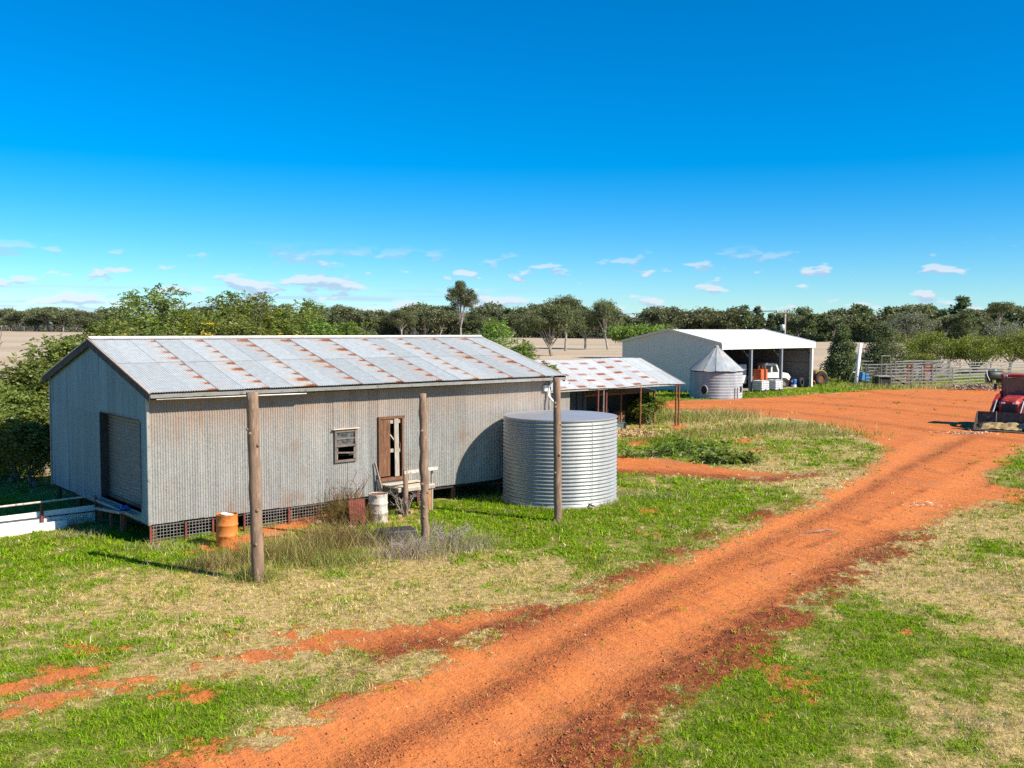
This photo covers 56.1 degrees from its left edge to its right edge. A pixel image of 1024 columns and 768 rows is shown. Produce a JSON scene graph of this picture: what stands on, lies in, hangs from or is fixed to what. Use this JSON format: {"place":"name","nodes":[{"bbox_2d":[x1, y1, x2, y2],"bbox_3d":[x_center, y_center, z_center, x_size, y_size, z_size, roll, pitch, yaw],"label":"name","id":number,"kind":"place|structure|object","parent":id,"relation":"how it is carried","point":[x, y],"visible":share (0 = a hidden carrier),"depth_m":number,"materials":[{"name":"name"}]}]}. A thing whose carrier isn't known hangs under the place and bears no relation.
{"place":"outdoors","nodes":[
{"label":"outdoors","id":0,"kind":"place"},
{"bbox_2d":[0,324,1023,767],"bbox_3d":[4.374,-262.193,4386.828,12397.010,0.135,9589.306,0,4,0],"label":"ground","id":1,"kind":"structure","parent":0,"point":[916,422],"depth_m":19.46,"materials":[{"name":"soil"}]},
{"bbox_2d":[0,377,49,482],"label":"leafy tree","id":2,"kind":"object","parent":1,"relation":"on","point":[18,401],"visible":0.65,"depth_m":35.97,"materials":[{"name":"green plant"}]},
{"bbox_2d":[0,411,50,487],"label":"shrub","id":3,"kind":"object","parent":1,"relation":"on","point":[28,448],"visible":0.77,"depth_m":34.76,"materials":[{"name":"green plant"}]},
{"bbox_2d":[0,352,62,474],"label":"leafy tree","id":4,"kind":"object","parent":1,"relation":"on","point":[26,377],"visible":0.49,"depth_m":37.59,"materials":[{"name":"green plant"}]},
{"bbox_2d":[20,311,47,330],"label":"gum tree","id":5,"kind":"object","parent":1,"relation":"on","point":[29,321],"visible":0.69,"depth_m":676.63,"materials":[{"name":"green plant"}]},
{"bbox_2d":[1,333,87,383],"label":"leafy tree","id":6,"kind":"object","parent":1,"relation":"on","point":[57,348],"visible":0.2,"depth_m":39.31,"materials":[{"name":"green plant"}]},
{"bbox_2d":[25,306,64,331],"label":"gum tree","id":7,"kind":"object","parent":1,"relation":"on","point":[42,313],"visible":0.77,"depth_m":667.98,"materials":[{"name":"green plant"}]},
{"bbox_2d":[0,494,97,536],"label":"race fence","id":8,"kind":"object","parent":1,"relation":"on","point":[24,523],"visible":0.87,"depth_m":28.32,"materials":[{"name":"white metal"}]},
{"bbox_2d":[48,309,78,331],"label":"gum tree","id":9,"kind":"object","parent":1,"relation":"on","point":[63,315],"visible":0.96,"depth_m":660.49,"materials":[{"name":"green plant"}]},
{"bbox_2d":[67,310,90,331],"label":"gum tree","id":10,"kind":"object","parent":1,"relation":"on","point":[77,314],"visible":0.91,"depth_m":640.73,"materials":[{"name":"green plant"}]},
{"bbox_2d":[66,314,148,339],"bbox_3d":[-18.479,0.178,44.209,4.932,6.854,5.009,0,4,0],"label":"leafy tree","id":11,"kind":"object","parent":1,"relation":"on","point":[107,331],"visible":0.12,"depth_m":43.72,"materials":[{"name":"green plant"}]},
{"bbox_2d":[93,282,204,335],"bbox_3d":[-18.584,-0.923,48.681,5.687,8.504,6.051,0,4,0],"label":"leafy tree","id":12,"kind":"object","parent":1,"relation":"on","point":[164,304],"visible":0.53,"depth_m":48.38,"materials":[{"name":"green plant"}]},
{"bbox_2d":[153,307,247,335],"bbox_3d":[-16.622,-0.438,50.974,5.658,7.277,5.549,0,4,0],"label":"leafy tree","id":13,"kind":"object","parent":1,"relation":"on","point":[194,327],"visible":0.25,"depth_m":49.83,"materials":[{"name":"green plant"}]},
{"bbox_2d":[182,290,258,333],"bbox_3d":[-16.529,-1.180,54.174,4.010,8.368,3.840,0,4,0],"label":"leafy tree","id":14,"kind":"object","parent":1,"relation":"on","point":[230,310],"visible":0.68,"depth_m":53.76,"materials":[{"name":"green plant"}]},
{"bbox_2d":[215,512,237,547],"bbox_3d":[-7.856,4.003,26.462,0.608,0.936,0.608,0,4,0],"label":"oil drum","id":15,"kind":"object","parent":1,"relation":"on","point":[226,524],"visible":0.96,"depth_m":26.23,"materials":[{"name":"orange paint"}]},
{"bbox_2d":[200,314,272,335],"bbox_3d":[-14.297,-0.179,50.011,4.977,6.902,5.793,-1,4,-27],"label":"leafy tree","id":16,"kind":"object","parent":1,"relation":"on","point":[239,329],"visible":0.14,"depth_m":49.24,"materials":[{"name":"green plant"}]},
{"bbox_2d":[221,291,278,335],"bbox_3d":[-15.456,-1.267,56.111,3.830,8.317,3.900,-2,4,-37],"label":"leafy tree","id":17,"kind":"object","parent":1,"relation":"on","point":[258,298],"visible":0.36,"depth_m":55.67,"materials":[{"name":"green plant"}]},
{"bbox_2d":[246,392,264,582],"bbox_3d":[-6.059,2.588,22.672,0.399,4.811,0.347,0,4,0],"label":"timber post","id":18,"kind":"object","parent":1,"relation":"on","point":[254,487],"visible":0.98,"depth_m":22.56,"materials":[{"name":"brown wood"}]},
{"bbox_2d":[249,305,319,335],"bbox_3d":[-13.991,-0.940,57.101,5.301,7.558,5.926,0,4,0],"label":"leafy tree","id":19,"kind":"object","parent":1,"relation":"on","point":[283,328],"visible":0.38,"depth_m":56.70,"materials":[{"name":"green plant"}]},
{"bbox_2d":[41,335,565,544],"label":"iron shed","id":20,"kind":"structure","parent":1,"relation":"on","point":[151,431],"depth_m":30.17,"materials":[{"name":"grey metal"}]},
{"bbox_2d":[99,411,141,512],"bbox_3d":[-11.414,2.205,28.254,0.264,2.670,3.430,-3,5,-41],"label":"roller door","id":21,"kind":"structure","parent":20,"relation":"in","point":[120,437],"depth_m":28.77,"materials":[{"name":"metal"}]},
{"bbox_2d":[332,427,359,462],"bbox_3d":[-5.284,1.941,30.499,0.950,1.086,0.152,-3,5,-41],"label":"window","id":22,"kind":"structure","parent":20,"relation":"in","point":[344,437],"depth_m":30.49,"materials":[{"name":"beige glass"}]},
{"bbox_2d":[376,415,404,481],"bbox_3d":[-3.987,2.120,31.669,1.130,2.120,0.153,-3,5,-41],"label":"door","id":23,"kind":"structure","parent":20,"relation":"in","point":[383,426],"depth_m":31.57,"materials":[{"name":"brown wood"}]},
{"bbox_2d":[282,298,331,331],"bbox_3d":[-12.887,-1.355,59.952,3.120,8.049,2.874,2,4,28],"label":"leafy tree","id":24,"kind":"object","parent":1,"relation":"on","point":[312,312],"visible":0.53,"depth_m":59.67,"materials":[{"name":"green plant"}]},
{"bbox_2d":[302,318,341,335],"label":"leafy tree","id":25,"kind":"object","parent":1,"relation":"on","point":[320,330],"visible":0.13,"depth_m":58.06,"materials":[{"name":"green plant"}]},
{"bbox_2d":[326,467,369,512],"bbox_3d":[-5.179,3.440,30.028,1.493,1.625,1.287,0,4,0],"label":"dead bush","id":26,"kind":"object","parent":1,"relation":"on","point":[349,488],"visible":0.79,"depth_m":30.02,"materials":[{"name":"plant"}]},
{"bbox_2d":[333,305,371,325],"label":"gum tree","id":27,"kind":"object","parent":1,"relation":"on","point":[343,312],"visible":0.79,"depth_m":494.16,"materials":[{"name":"green plant"}]},
{"bbox_2d":[332,320,376,334],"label":"leafy tree","id":28,"kind":"object","parent":1,"relation":"on","point":[350,329],"visible":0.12,"depth_m":61.84,"materials":[{"name":"green plant"}]},
{"bbox_2d":[349,498,365,525],"bbox_3d":[-4.684,3.931,29.113,0.560,0.850,0.119,-3,5,-41],"label":"rusty sheet","id":29,"kind":"object","parent":1,"relation":"on","point":[355,507],"visible":0.6,"depth_m":29.10,"materials":[{"name":"red metal"}]},
{"bbox_2d":[350,309,380,332],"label":"gum tree","id":30,"kind":"object","parent":1,"relation":"on","point":[368,315],"visible":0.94,"depth_m":490.21,"materials":[{"name":"green plant"}]},
{"bbox_2d":[361,309,391,334],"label":"gum tree","id":31,"kind":"object","parent":1,"relation":"on","point":[381,314],"visible":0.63,"depth_m":499.89,"materials":[{"name":"green plant"}]},
{"bbox_2d":[368,492,387,522],"bbox_3d":[-4.147,3.839,29.753,0.608,0.900,0.608,3,4,33],"label":"oil drum","id":32,"kind":"object","parent":1,"relation":"on","point":[379,497],"visible":0.86,"depth_m":29.51,"materials":[{"name":"white metal"}]},
{"bbox_2d":[373,526,417,541],"bbox_3d":[-3.322,4.274,27.381,1.340,0.310,0.820,-1,4,-20],"label":"black tub","id":33,"kind":"object","parent":1,"relation":"on","point":[411,529],"visible":0.4,"depth_m":27.23,"materials":[{"name":"plastic"}]},
{"bbox_2d":[384,309,417,334],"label":"gum tree","id":34,"kind":"object","parent":1,"relation":"on","point":[390,318],"visible":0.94,"depth_m":416.33,"materials":[{"name":"green plant"}]},
{"bbox_2d":[387,490,418,515],"bbox_3d":[-3.496,3.761,30.783,1.021,0.912,1.282,1,4,15],"label":"dead bush","id":35,"kind":"object","parent":1,"relation":"on","point":[401,510],"visible":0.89,"depth_m":30.68,"materials":[{"name":"grey plant"}]},
{"bbox_2d":[382,466,437,515],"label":"landing","id":36,"kind":"object","parent":1,"relation":"on","point":[405,486],"depth_m":31.20,"materials":[{"name":"brown wood"}]},
{"bbox_2d":[383,531,442,555],"bbox_3d":[-2.669,4.236,25.461,1.518,0.628,1.466,1,4,13],"label":"dead bush","id":37,"kind":"object","parent":1,"relation":"on","point":[424,542],"visible":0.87,"depth_m":25.48,"materials":[{"name":"grey plant"}]},
{"bbox_2d":[419,393,429,540],"bbox_3d":[-2.383,2.531,26.114,0.322,4.575,0.286,0,4,0],"label":"timber post","id":38,"kind":"object","parent":1,"relation":"on","point":[424,470],"visible":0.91,"depth_m":26.02,"materials":[{"name":"wood"}]},
{"bbox_2d":[412,307,449,334],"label":"gum tree","id":39,"kind":"object","parent":1,"relation":"on","point":[425,313],"visible":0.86,"depth_m":480.37,"materials":[{"name":"green plant"}]},
{"bbox_2d":[426,309,457,334],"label":"gum tree","id":40,"kind":"object","parent":1,"relation":"on","point":[451,317],"visible":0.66,"depth_m":483.61,"materials":[{"name":"green plant"}]},
{"bbox_2d":[430,516,474,543],"bbox_3d":[-1.853,4.095,26.741,1.352,0.760,1.598,3,4,33],"label":"dead bush","id":41,"kind":"object","parent":1,"relation":"on","point":[435,531],"visible":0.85,"depth_m":26.73,"materials":[{"name":"grey plant"}]},
{"bbox_2d":[444,280,479,334],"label":"gum tree","id":42,"kind":"object","parent":1,"relation":"on","point":[464,295],"visible":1,"depth_m":452.13,"materials":[{"name":"green plant"}]},
{"bbox_2d":[461,311,483,335],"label":"native pine","id":43,"kind":"object","parent":1,"relation":"on","point":[472,322],"visible":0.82,"depth_m":480.33,"materials":[{"name":"green plant"}]},
{"bbox_2d":[469,301,505,317],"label":"gum tree","id":44,"kind":"object","parent":1,"relation":"on","point":[486,308],"visible":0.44,"depth_m":534.15,"materials":[{"name":"green plant"}]},
{"bbox_2d":[2,324,982,341],"bbox_3d":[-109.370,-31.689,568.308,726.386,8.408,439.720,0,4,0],"label":"undergrowth","id":45,"kind":"object","parent":1,"relation":"on","point":[403,332],"visible":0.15,"depth_m":509.13,"materials":[{"name":"green plant"}]},
{"bbox_2d":[3,452,991,767],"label":"clods","id":46,"kind":"object","parent":1,"relation":"on","point":[575,660],"visible":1,"depth_m":16.50,"materials":[{"name":"orange soil"}]},
{"bbox_2d":[468,317,530,351],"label":"leafy tree","id":47,"kind":"object","parent":1,"relation":"on","point":[492,328],"visible":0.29,"depth_m":65.27,"materials":[{"name":"green plant"}]},
{"bbox_2d":[486,311,523,342],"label":"gum tree","id":48,"kind":"object","parent":1,"relation":"on","point":[511,318],"visible":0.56,"depth_m":326.15,"materials":[{"name":"green plant"}]},
{"bbox_2d":[0,378,1023,767],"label":"grass","id":49,"kind":"structure","parent":1,"relation":"on","point":[618,526],"depth_m":20.23,"materials":[{"name":"green plant"}]},
{"bbox_2d":[0,374,1023,744],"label":"weeds","id":50,"kind":"object","parent":1,"relation":"on","point":[330,540],"visible":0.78,"depth_m":26.52,"materials":[{"name":"green plant"}]},
{"bbox_2d":[505,338,540,359],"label":"leafy tree","id":51,"kind":"object","parent":1,"relation":"on","point":[526,348],"visible":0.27,"depth_m":63.40,"materials":[{"name":"green plant"}]},
{"bbox_2d":[512,300,588,355],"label":"gum tree","id":52,"kind":"object","parent":1,"relation":"on","point":[532,322],"visible":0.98,"depth_m":189.62,"materials":[{"name":"green plant"}]},
{"bbox_2d":[553,377,561,521],"bbox_3d":[1.411,2.190,29.797,0.324,4.810,0.280,0,4,0],"label":"timber post","id":53,"kind":"object","parent":1,"relation":"on","point":[557,477],"visible":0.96,"depth_m":29.70,"materials":[{"name":"brown wood"}]},
{"bbox_2d":[501,410,618,508],"bbox_3d":[1.687,2.588,33.841,4.160,3.120,4.160,0,4,0],"label":"water tank","id":54,"kind":"object","parent":1,"relation":"on","point":[589,455],"visible":0.91,"depth_m":32.18,"materials":[{"name":"metal"}]},
{"bbox_2d":[542,294,581,350],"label":"gum tree","id":55,"kind":"object","parent":1,"relation":"on","point":[571,301],"visible":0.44,"depth_m":228.22,"materials":[{"name":"green plant"}]},
{"bbox_2d":[563,308,613,348],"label":"gum tree","id":56,"kind":"object","parent":1,"relation":"on","point":[596,324],"visible":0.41,"depth_m":248.93,"materials":[{"name":"green plant"}]},
{"bbox_2d":[585,297,624,349],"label":"gum tree","id":57,"kind":"object","parent":1,"relation":"on","point":[603,307],"visible":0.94,"depth_m":243.34,"materials":[{"name":"green plant"}]},
{"bbox_2d":[534,358,684,428],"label":"shed","id":58,"kind":"structure","parent":1,"relation":"on","point":[609,385],"depth_m":57.53,"materials":[{"name":"metal"}]},
{"bbox_2d":[604,323,677,342],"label":"leafy tree","id":59,"kind":"object","parent":1,"relation":"on","point":[619,333],"visible":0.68,"depth_m":177.92,"materials":[{"name":"green plant"}]},
{"bbox_2d":[617,427,673,437],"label":"wood chips","id":60,"kind":"object","parent":1,"relation":"on","point":[639,432],"visible":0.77,"depth_m":53.78,"materials":[{"name":"beige wood"}]},
{"bbox_2d":[626,392,670,424],"bbox_3d":[8.392,1.643,59.346,2.811,2.361,2.748,0,4,0],"label":"shrub","id":61,"kind":"object","parent":1,"relation":"on","point":[649,403],"visible":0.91,"depth_m":59.08,"materials":[{"name":"green plant"}]},
{"bbox_2d":[616,438,701,458],"bbox_3d":[6.869,3.158,45.115,4.599,1.194,2.226,0,4,0],"label":"bush","id":62,"kind":"object","parent":1,"relation":"on","point":[663,450],"visible":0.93,"depth_m":44.84,"materials":[{"name":"green plant"}]},
{"bbox_2d":[642,306,675,327],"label":"gum tree","id":63,"kind":"object","parent":1,"relation":"on","point":[653,310],"visible":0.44,"depth_m":442.50,"materials":[{"name":"green plant"}]},
{"bbox_2d":[656,305,702,329],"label":"gum tree","id":64,"kind":"object","parent":1,"relation":"on","point":[674,316],"visible":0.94,"depth_m":431.33,"materials":[{"name":"green plant"}]},
{"bbox_2d":[666,436,736,454],"bbox_3d":[9.017,3.163,46.199,3.631,1.247,2.213,0,4,0],"label":"cut branch","id":65,"kind":"object","parent":1,"relation":"on","point":[704,447],"visible":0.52,"depth_m":46.12,"materials":[{"name":"green plant"}]},
{"bbox_2d":[686,306,720,328],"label":"gum tree","id":66,"kind":"object","parent":1,"relation":"on","point":[701,325],"visible":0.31,"depth_m":436.98,"materials":[{"name":"green plant"}]},
{"bbox_2d":[688,345,744,398],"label":"squat silo","id":67,"kind":"object","parent":1,"relation":"on","point":[716,372],"visible":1,"depth_m":80.82,"materials":[{"name":"metal"}]},
{"bbox_2d":[620,328,815,391],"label":"machinery shed","id":68,"kind":"structure","parent":1,"relation":"on","point":[677,353],"depth_m":92.50,"materials":[{"name":"white paint"}]},
{"bbox_2d":[753,363,767,379],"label":"orange cabinet","id":69,"kind":"object","parent":68,"relation":"on","point":[760,374],"visible":0.63,"depth_m":93.94,"materials":[{"name":"metal"}]},
{"bbox_2d":[743,363,792,386],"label":"white truck","id":70,"kind":"object","parent":68,"relation":"on","point":[773,370],"visible":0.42,"depth_m":96.08,"materials":[{"name":"paint"}]},
{"bbox_2d":[692,449,764,464],"bbox_3d":[9.634,3.439,42.988,3.123,1.197,2.136,2,4,29],"label":"cut branch","id":71,"kind":"object","parent":1,"relation":"on","point":[722,456],"visible":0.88,"depth_m":42.76,"materials":[{"name":"green plant"}]},
{"bbox_2d":[702,306,760,329],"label":"gum tree","id":72,"kind":"object","parent":1,"relation":"on","point":[728,317],"visible":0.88,"depth_m":420.42,"materials":[{"name":"green plant"}]},
{"bbox_2d":[739,312,752,329],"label":"native pine","id":73,"kind":"object","parent":1,"relation":"on","point":[746,322],"visible":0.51,"depth_m":417.43,"materials":[{"name":"green plant"}]},
{"bbox_2d":[752,380,769,391],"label":"liquid tote","id":74,"kind":"object","parent":1,"relation":"on","point":[761,385],"visible":0.98,"depth_m":89.29,"materials":[{"name":"plastic"}]},
{"bbox_2d":[767,311,801,333],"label":"gum tree","id":75,"kind":"object","parent":1,"relation":"on","point":[778,317],"visible":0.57,"depth_m":414.48,"materials":[{"name":"green plant"}]},
{"bbox_2d":[776,310,793,333],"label":"power pole","id":76,"kind":"object","parent":1,"relation":"on","point":[783,327],"visible":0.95,"depth_m":119.53,"materials":[{"name":"white paint"}]},
{"bbox_2d":[16,311,751,319],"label":"overhead wire","id":77,"kind":"object","parent":76,"relation":"attached to","point":[490,316],"visible":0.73,"depth_m":142.91,"materials":[{"name":"metal"}]},
{"bbox_2d":[783,314,817,336],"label":"gum tree","id":78,"kind":"object","parent":1,"relation":"on","point":[796,321],"visible":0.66,"depth_m":406.73,"materials":[{"name":"green plant"}]},
{"bbox_2d":[798,313,825,341],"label":"native pine","id":79,"kind":"object","parent":1,"relation":"on","point":[807,333],"visible":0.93,"depth_m":400.04,"materials":[{"name":"green plant"}]},
{"bbox_2d":[813,369,827,384],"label":"derelict tractor","id":80,"kind":"object","parent":1,"relation":"on","point":[820,378],"visible":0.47,"depth_m":100.33,"materials":[{"name":"yellow rubber"}]},
{"bbox_2d":[813,314,831,341],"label":"native pine","id":81,"kind":"object","parent":1,"relation":"on","point":[822,330],"visible":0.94,"depth_m":401.34,"materials":[{"name":"green plant"}]},
{"bbox_2d":[817,322,870,382],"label":"cypress pine","id":82,"kind":"object","parent":1,"relation":"on","point":[832,367],"visible":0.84,"depth_m":106.26,"materials":[{"name":"green plant"}]},
{"bbox_2d":[828,314,862,330],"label":"gum tree","id":83,"kind":"object","parent":1,"relation":"on","point":[852,321],"visible":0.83,"depth_m":385.53,"materials":[{"name":"green plant"}]},
{"bbox_2d":[848,343,862,384],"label":"grain auger","id":84,"kind":"object","parent":1,"relation":"on","point":[858,365],"visible":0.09,"depth_m":101.64,"materials":[{"name":"white paint"}]},
{"bbox_2d":[849,304,874,341],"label":"native pine","id":85,"kind":"object","parent":1,"relation":"on","point":[857,334],"visible":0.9,"depth_m":385.74,"materials":[{"name":"green plant"}]},
{"bbox_2d":[860,322,913,376],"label":"cypress pine","id":86,"kind":"object","parent":1,"relation":"on","point":[882,339],"visible":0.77,"depth_m":120.84,"materials":[{"name":"green plant"}]},
{"bbox_2d":[872,356,909,385],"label":"loading platform","id":87,"kind":"structure","parent":1,"relation":"on","point":[881,379],"depth_m":99.63,"materials":[{"name":"metal"}]},
{"bbox_2d":[877,303,935,336],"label":"gum tree","id":88,"kind":"object","parent":1,"relation":"on","point":[908,309],"visible":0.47,"depth_m":379.93,"materials":[{"name":"green plant"}]},
{"bbox_2d":[877,308,941,355],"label":"gum tree","id":89,"kind":"object","parent":1,"relation":"on","point":[911,323],"visible":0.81,"depth_m":148.38,"materials":[{"name":"green plant"}]},
{"bbox_2d":[902,352,939,367],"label":"shrub","id":90,"kind":"object","parent":1,"relation":"on","point":[923,357],"visible":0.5,"depth_m":124.42,"materials":[{"name":"green plant"}]},
{"bbox_2d":[894,329,976,371],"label":"acacia tree","id":91,"kind":"object","parent":1,"relation":"on","point":[928,344],"visible":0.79,"depth_m":130.87,"materials":[{"name":"green plant"}]},
{"bbox_2d":[932,314,959,340],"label":"gum tree","id":92,"kind":"object","parent":1,"relation":"on","point":[947,320],"visible":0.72,"depth_m":377.05,"materials":[{"name":"green plant"}]},
{"bbox_2d":[946,311,980,357],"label":"cypress pine","id":93,"kind":"object","parent":1,"relation":"on","point":[960,324],"visible":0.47,"depth_m":189.28,"materials":[{"name":"green plant"}]},
{"bbox_2d":[926,382,1000,390],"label":"yard debris","id":94,"kind":"object","parent":1,"relation":"on","point":[973,386],"visible":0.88,"depth_m":94.19,"materials":[{"name":"grey wood"}]},
{"bbox_2d":[943,295,984,335],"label":"native pine","id":95,"kind":"object","parent":1,"relation":"on","point":[963,303],"visible":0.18,"depth_m":395.28,"materials":[{"name":"green plant"}]},
{"bbox_2d":[965,317,994,336],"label":"gum tree","id":96,"kind":"object","parent":1,"relation":"on","point":[977,322],"visible":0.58,"depth_m":361.19,"materials":[{"name":"green plant"}]},
{"bbox_2d":[942,331,1023,372],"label":"acacia tree","id":97,"kind":"object","parent":1,"relation":"on","point":[982,347],"visible":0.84,"depth_m":127.92,"materials":[{"name":"green plant"}]},
{"bbox_2d":[964,321,1023,369],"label":"gum tree","id":98,"kind":"object","parent":1,"relation":"on","point":[1001,329],"visible":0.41,"depth_m":138.72,"materials":[{"name":"green plant"}]},
{"bbox_2d":[985,370,1003,383],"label":"fuel tank","id":99,"kind":"object","parent":1,"relation":"on","point":[994,375],"visible":0.81,"depth_m":103.96,"materials":[{"name":"metal"}]},
{"bbox_2d":[973,373,1023,432],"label":"loader tractor","id":100,"kind":"object","parent":1,"relation":"on","point":[1007,405],"visible":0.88,"depth_m":57.60,"materials":[{"name":"red paint"}]},
{"bbox_2d":[979,421,1023,430],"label":"straw load","id":101,"kind":"object","parent":100,"relation":"in","point":[1001,425],"visible":1,"depth_m":56.61},
{"bbox_2d":[984,301,1016,335],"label":"gum tree","id":102,"kind":"object","parent":1,"relation":"on","point":[995,307],"visible":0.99,"depth_m":297.61,"materials":[{"name":"green plant"}]},
{"bbox_2d":[993,329,1023,361],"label":"gum tree","id":103,"kind":"object","parent":1,"relation":"on","point":[1021,339],"visible":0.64,"depth_m":127.62,"materials":[{"name":"green plant"}]},
{"bbox_2d":[1002,305,1023,324],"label":"gum tree","id":104,"kind":"object","parent":1,"relation":"on","point":[1017,315],"visible":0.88,"depth_m":359.26,"materials":[{"name":"green plant"}]},
{"bbox_2d":[0,0,1023,327],"label":"sky","id":105,"kind":"structure","parent":0,"point":[823,156],"materials":[{"name":"blue"}]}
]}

